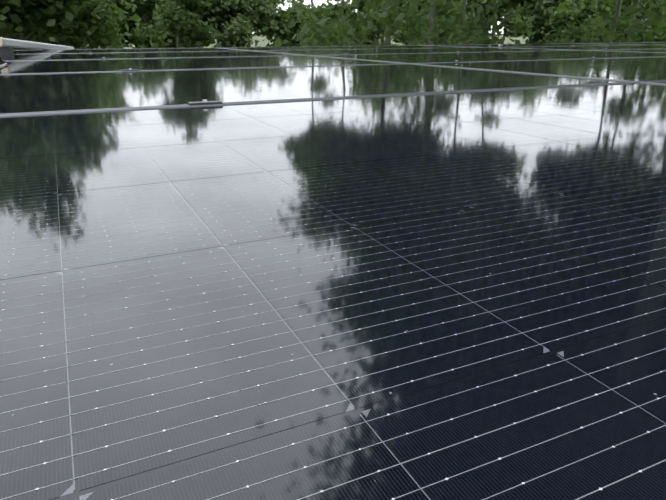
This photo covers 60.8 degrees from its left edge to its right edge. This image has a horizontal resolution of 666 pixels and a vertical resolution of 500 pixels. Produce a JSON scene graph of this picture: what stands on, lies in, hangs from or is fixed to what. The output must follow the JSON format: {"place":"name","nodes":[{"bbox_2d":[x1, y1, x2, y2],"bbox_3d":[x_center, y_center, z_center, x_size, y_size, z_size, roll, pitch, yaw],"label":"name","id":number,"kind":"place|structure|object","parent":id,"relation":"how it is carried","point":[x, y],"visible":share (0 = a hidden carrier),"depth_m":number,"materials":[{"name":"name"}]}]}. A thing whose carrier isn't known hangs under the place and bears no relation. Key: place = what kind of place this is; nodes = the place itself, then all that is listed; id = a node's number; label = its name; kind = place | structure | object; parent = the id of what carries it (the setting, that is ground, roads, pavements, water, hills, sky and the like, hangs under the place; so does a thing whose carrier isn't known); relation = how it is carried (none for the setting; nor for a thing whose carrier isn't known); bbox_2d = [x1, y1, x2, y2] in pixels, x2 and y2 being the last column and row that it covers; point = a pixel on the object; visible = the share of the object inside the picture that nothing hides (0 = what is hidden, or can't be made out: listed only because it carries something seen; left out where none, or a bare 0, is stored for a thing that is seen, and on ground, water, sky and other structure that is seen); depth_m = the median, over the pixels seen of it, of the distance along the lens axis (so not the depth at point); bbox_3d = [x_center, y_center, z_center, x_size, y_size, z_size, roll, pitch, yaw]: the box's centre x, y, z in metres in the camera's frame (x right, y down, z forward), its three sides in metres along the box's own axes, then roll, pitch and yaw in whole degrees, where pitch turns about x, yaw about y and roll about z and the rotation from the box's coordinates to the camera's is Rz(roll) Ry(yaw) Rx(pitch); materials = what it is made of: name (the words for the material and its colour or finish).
{"place":"outdoors","nodes":[
{"label":"outdoors","id":0,"kind":"place"},
{"bbox_2d":[0,37,73,54],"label":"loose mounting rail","id":1,"kind":"object","parent":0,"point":[7,45],"visible":0.9,"depth_m":3.99,"materials":[{"name":"grey metal"}]},
{"bbox_2d":[88,34,529,48],"bbox_3d":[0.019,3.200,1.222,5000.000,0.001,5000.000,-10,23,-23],"label":"ground","id":2,"kind":"structure","parent":0,"point":[262,43],"depth_m":246.66,"materials":[{"name":"green plant"}]},
{"bbox_2d":[0,12,42,49],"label":"tree","id":3,"kind":"object","parent":2,"relation":"on","point":[15,35],"visible":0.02,"depth_m":32.73,"materials":[{"name":"green plant"}]},
{"bbox_2d":[0,0,151,49],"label":"tree","id":4,"kind":"object","parent":2,"relation":"on","point":[72,23],"visible":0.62,"depth_m":17.69,"materials":[{"name":"green plant"}]},
{"bbox_2d":[47,0,144,48],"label":"tree","id":5,"kind":"object","parent":2,"relation":"on","point":[108,45],"depth_m":37.34,"materials":[{"name":"green plant"}]},
{"bbox_2d":[110,0,198,48],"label":"tree","id":6,"kind":"object","parent":2,"relation":"on","point":[143,31],"visible":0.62,"depth_m":37.43,"materials":[{"name":"green plant"}]},
{"bbox_2d":[138,0,223,47],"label":"tree","id":7,"kind":"object","parent":2,"relation":"on","point":[178,18],"visible":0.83,"depth_m":28.14,"materials":[{"name":"green plant"}]},
{"bbox_2d":[183,0,237,47],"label":"tree","id":8,"kind":"object","parent":2,"relation":"on","point":[214,13],"visible":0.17,"depth_m":42.42,"materials":[{"name":"green plant"}]},
{"bbox_2d":[213,0,283,47],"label":"tree","id":9,"kind":"object","parent":2,"relation":"on","point":[256,15],"visible":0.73,"depth_m":41.81,"materials":[{"name":"green plant"}]},
{"bbox_2d":[258,0,311,46],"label":"tree","id":10,"kind":"object","parent":2,"relation":"on","point":[283,20],"visible":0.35,"depth_m":43.78,"materials":[{"name":"green plant"}]},
{"bbox_2d":[266,0,344,45],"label":"slim tree","id":11,"kind":"object","parent":2,"relation":"on","point":[283,4],"visible":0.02,"depth_m":32.85,"materials":[{"name":"green plant"}]},
{"bbox_2d":[292,0,356,46],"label":"tree","id":12,"kind":"object","parent":2,"relation":"on","point":[308,34],"depth_m":39.12,"materials":[{"name":"green plant"}]},
{"bbox_2d":[321,0,385,45],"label":"slim tree","id":13,"kind":"object","parent":2,"relation":"on","point":[373,6],"visible":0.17,"depth_m":28.02,"materials":[{"name":"green plant"}]},
{"bbox_2d":[290,0,454,45],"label":"tree","id":14,"kind":"object","parent":2,"relation":"on","point":[388,22],"visible":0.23,"depth_m":23.04,"materials":[{"name":"green plant"}]},
{"bbox_2d":[334,0,414,45],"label":"tree","id":15,"kind":"object","parent":2,"relation":"on","point":[373,21],"visible":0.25,"depth_m":38.00,"materials":[{"name":"green plant"}]},
{"bbox_2d":[250,0,547,46],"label":"tree","id":16,"kind":"object","parent":2,"relation":"on","point":[430,36],"visible":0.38,"depth_m":16.27,"materials":[{"name":"green plant"}]},
{"bbox_2d":[391,0,478,44],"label":"tree","id":17,"kind":"object","parent":2,"relation":"on","point":[451,26],"visible":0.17,"depth_m":37.61,"materials":[{"name":"green plant"}]},
{"bbox_2d":[450,0,499,44],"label":"slim tree","id":18,"kind":"object","parent":2,"relation":"on","point":[470,33],"visible":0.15,"depth_m":23.39,"materials":[{"name":"green plant"}]},
{"bbox_2d":[448,0,512,43],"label":"tree","id":19,"kind":"object","parent":2,"relation":"on","point":[503,7],"visible":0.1,"depth_m":40.76,"materials":[{"name":"green plant"}]},
{"bbox_2d":[446,0,539,38],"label":"slim tree","id":20,"kind":"object","parent":2,"relation":"on","point":[527,25],"visible":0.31,"depth_m":27.65,"materials":[{"name":"green plant"}]},
{"bbox_2d":[494,0,565,43],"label":"tree","id":21,"kind":"object","parent":2,"relation":"on","point":[544,13],"visible":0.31,"depth_m":39.15,"materials":[{"name":"green plant"}]},
{"bbox_2d":[535,0,623,43],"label":"tree","id":22,"kind":"object","parent":2,"relation":"on","point":[581,10],"visible":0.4,"depth_m":34.12,"materials":[{"name":"green plant"}]},
{"bbox_2d":[554,0,623,42],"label":"slim tree","id":23,"kind":"object","parent":2,"relation":"on","point":[577,36],"visible":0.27,"depth_m":19.71,"materials":[{"name":"green plant"}]},
{"bbox_2d":[578,0,664,38],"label":"slim tree","id":24,"kind":"object","parent":2,"relation":"on","point":[594,27],"visible":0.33,"depth_m":25.23,"materials":[{"name":"green plant"}]},
{"bbox_2d":[586,0,665,42],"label":"tree","id":25,"kind":"object","parent":2,"relation":"on","point":[633,30],"visible":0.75,"depth_m":16.30,"materials":[{"name":"green plant"}]},
{"bbox_2d":[599,0,665,42],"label":"tree","id":26,"kind":"object","parent":2,"relation":"on","point":[647,28],"visible":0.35,"depth_m":33.02,"materials":[{"name":"green plant"}]},
{"bbox_2d":[209,0,503,33],"label":"sky","id":27,"kind":"structure","parent":0,"point":[306,2],"materials":[{"name":"white"}]},
{"bbox_3d":[0.410,0.834,2.959,14.938,3.180,7.714,-10,23,-23],"label":"building","id":28,"kind":"object","parent":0,"visible":0},
{"bbox_2d":[86,44,665,105],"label":"mounting rail clamps","id":29,"kind":"object","parent":28,"relation":"on","point":[204,102],"visible":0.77,"depth_m":1.54,"materials":[{"name":"silver metal"}]},
{"bbox_2d":[0,48,249,53],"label":"solar panel","id":30,"kind":"object","parent":29,"relation":"in","point":[112,50],"visible":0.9,"depth_m":4.58,"materials":[{"name":"black"}]},
{"bbox_2d":[0,51,298,60],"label":"solar panel","id":31,"kind":"object","parent":29,"relation":"in","point":[69,56],"visible":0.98,"depth_m":3.55,"materials":[{"name":"black"}]},
{"bbox_2d":[0,55,402,73],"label":"solar panel","id":32,"kind":"object","parent":29,"relation":"on","point":[55,66],"visible":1,"depth_m":2.55,"materials":[{"name":"black"}]},
{"bbox_2d":[0,63,630,114],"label":"solar panel","id":33,"kind":"object","parent":29,"relation":"on","point":[31,93],"visible":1,"depth_m":1.50,"materials":[{"name":"black"}]},
{"bbox_2d":[0,82,665,499],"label":"solar panel","id":34,"kind":"object","parent":29,"relation":"on","point":[436,296],"visible":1,"depth_m":0.29,"materials":[{"name":"aluminium"},{"name":"glass-covered silicon solar cells"}]},
{"bbox_2d":[223,45,463,50],"bbox_3d":[0.154,-1.904,5.380,2.278,0.035,1.134,-10,23,-23],"label":"solar panel","id":35,"kind":"object","parent":29,"relation":"in","point":[331,47],"visible":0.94,"depth_m":5.39,"materials":[{"name":"black"}]},
{"bbox_2d":[254,47,563,54],"bbox_3d":[0.640,-1.535,4.410,2.278,0.035,1.134,-10,23,-23],"label":"solar panel","id":36,"kind":"object","parent":29,"relation":"in","point":[389,51],"visible":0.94,"depth_m":4.38,"materials":[{"name":"aluminium"},{"name":"glass-covered silicon solar cells"}]},
{"bbox_2d":[311,50,665,63],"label":"solar panel","id":37,"kind":"object","parent":29,"relation":"in","point":[409,58],"visible":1,"depth_m":3.34,"materials":[{"name":"aluminium"},{"name":"glass-covered silicon solar cells"}]},
{"bbox_2d":[430,43,638,46],"bbox_3d":[2.229,-2.255,6.287,2.278,0.035,1.134,-10,23,-23],"label":"solar panel","id":38,"kind":"object","parent":29,"relation":"in","point":[519,45],"visible":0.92,"depth_m":6.19,"materials":[{"name":"black"}]},
{"bbox_2d":[411,56,665,81],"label":"solar panel","id":39,"kind":"object","parent":29,"relation":"in","point":[639,69],"visible":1,"depth_m":2.21,"materials":[{"name":"aluminium"},{"name":"glass-covered silicon solar cells"}]},
{"bbox_2d":[497,45,665,49],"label":"solar panel","id":40,"kind":"object","parent":29,"relation":"in","point":[601,47],"visible":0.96,"depth_m":5.22,"materials":[{"name":"black"}]},
{"bbox_2d":[582,42,665,44],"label":"solar panel","id":41,"kind":"object","parent":29,"relation":"in","point":[651,43],"visible":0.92,"depth_m":7.10,"materials":[{"name":"black"}]},
{"bbox_2d":[598,48,665,52],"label":"solar panel","id":42,"kind":"object","parent":29,"relation":"in","point":[648,50],"visible":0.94,"depth_m":4.30,"materials":[{"name":"black"}]},
{"bbox_2d":[643,81,665,83],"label":"solar panel","id":43,"kind":"object","parent":29,"relation":"in","point":[659,82],"visible":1,"depth_m":1.53,"materials":[{"name":"silver"}]}
]}

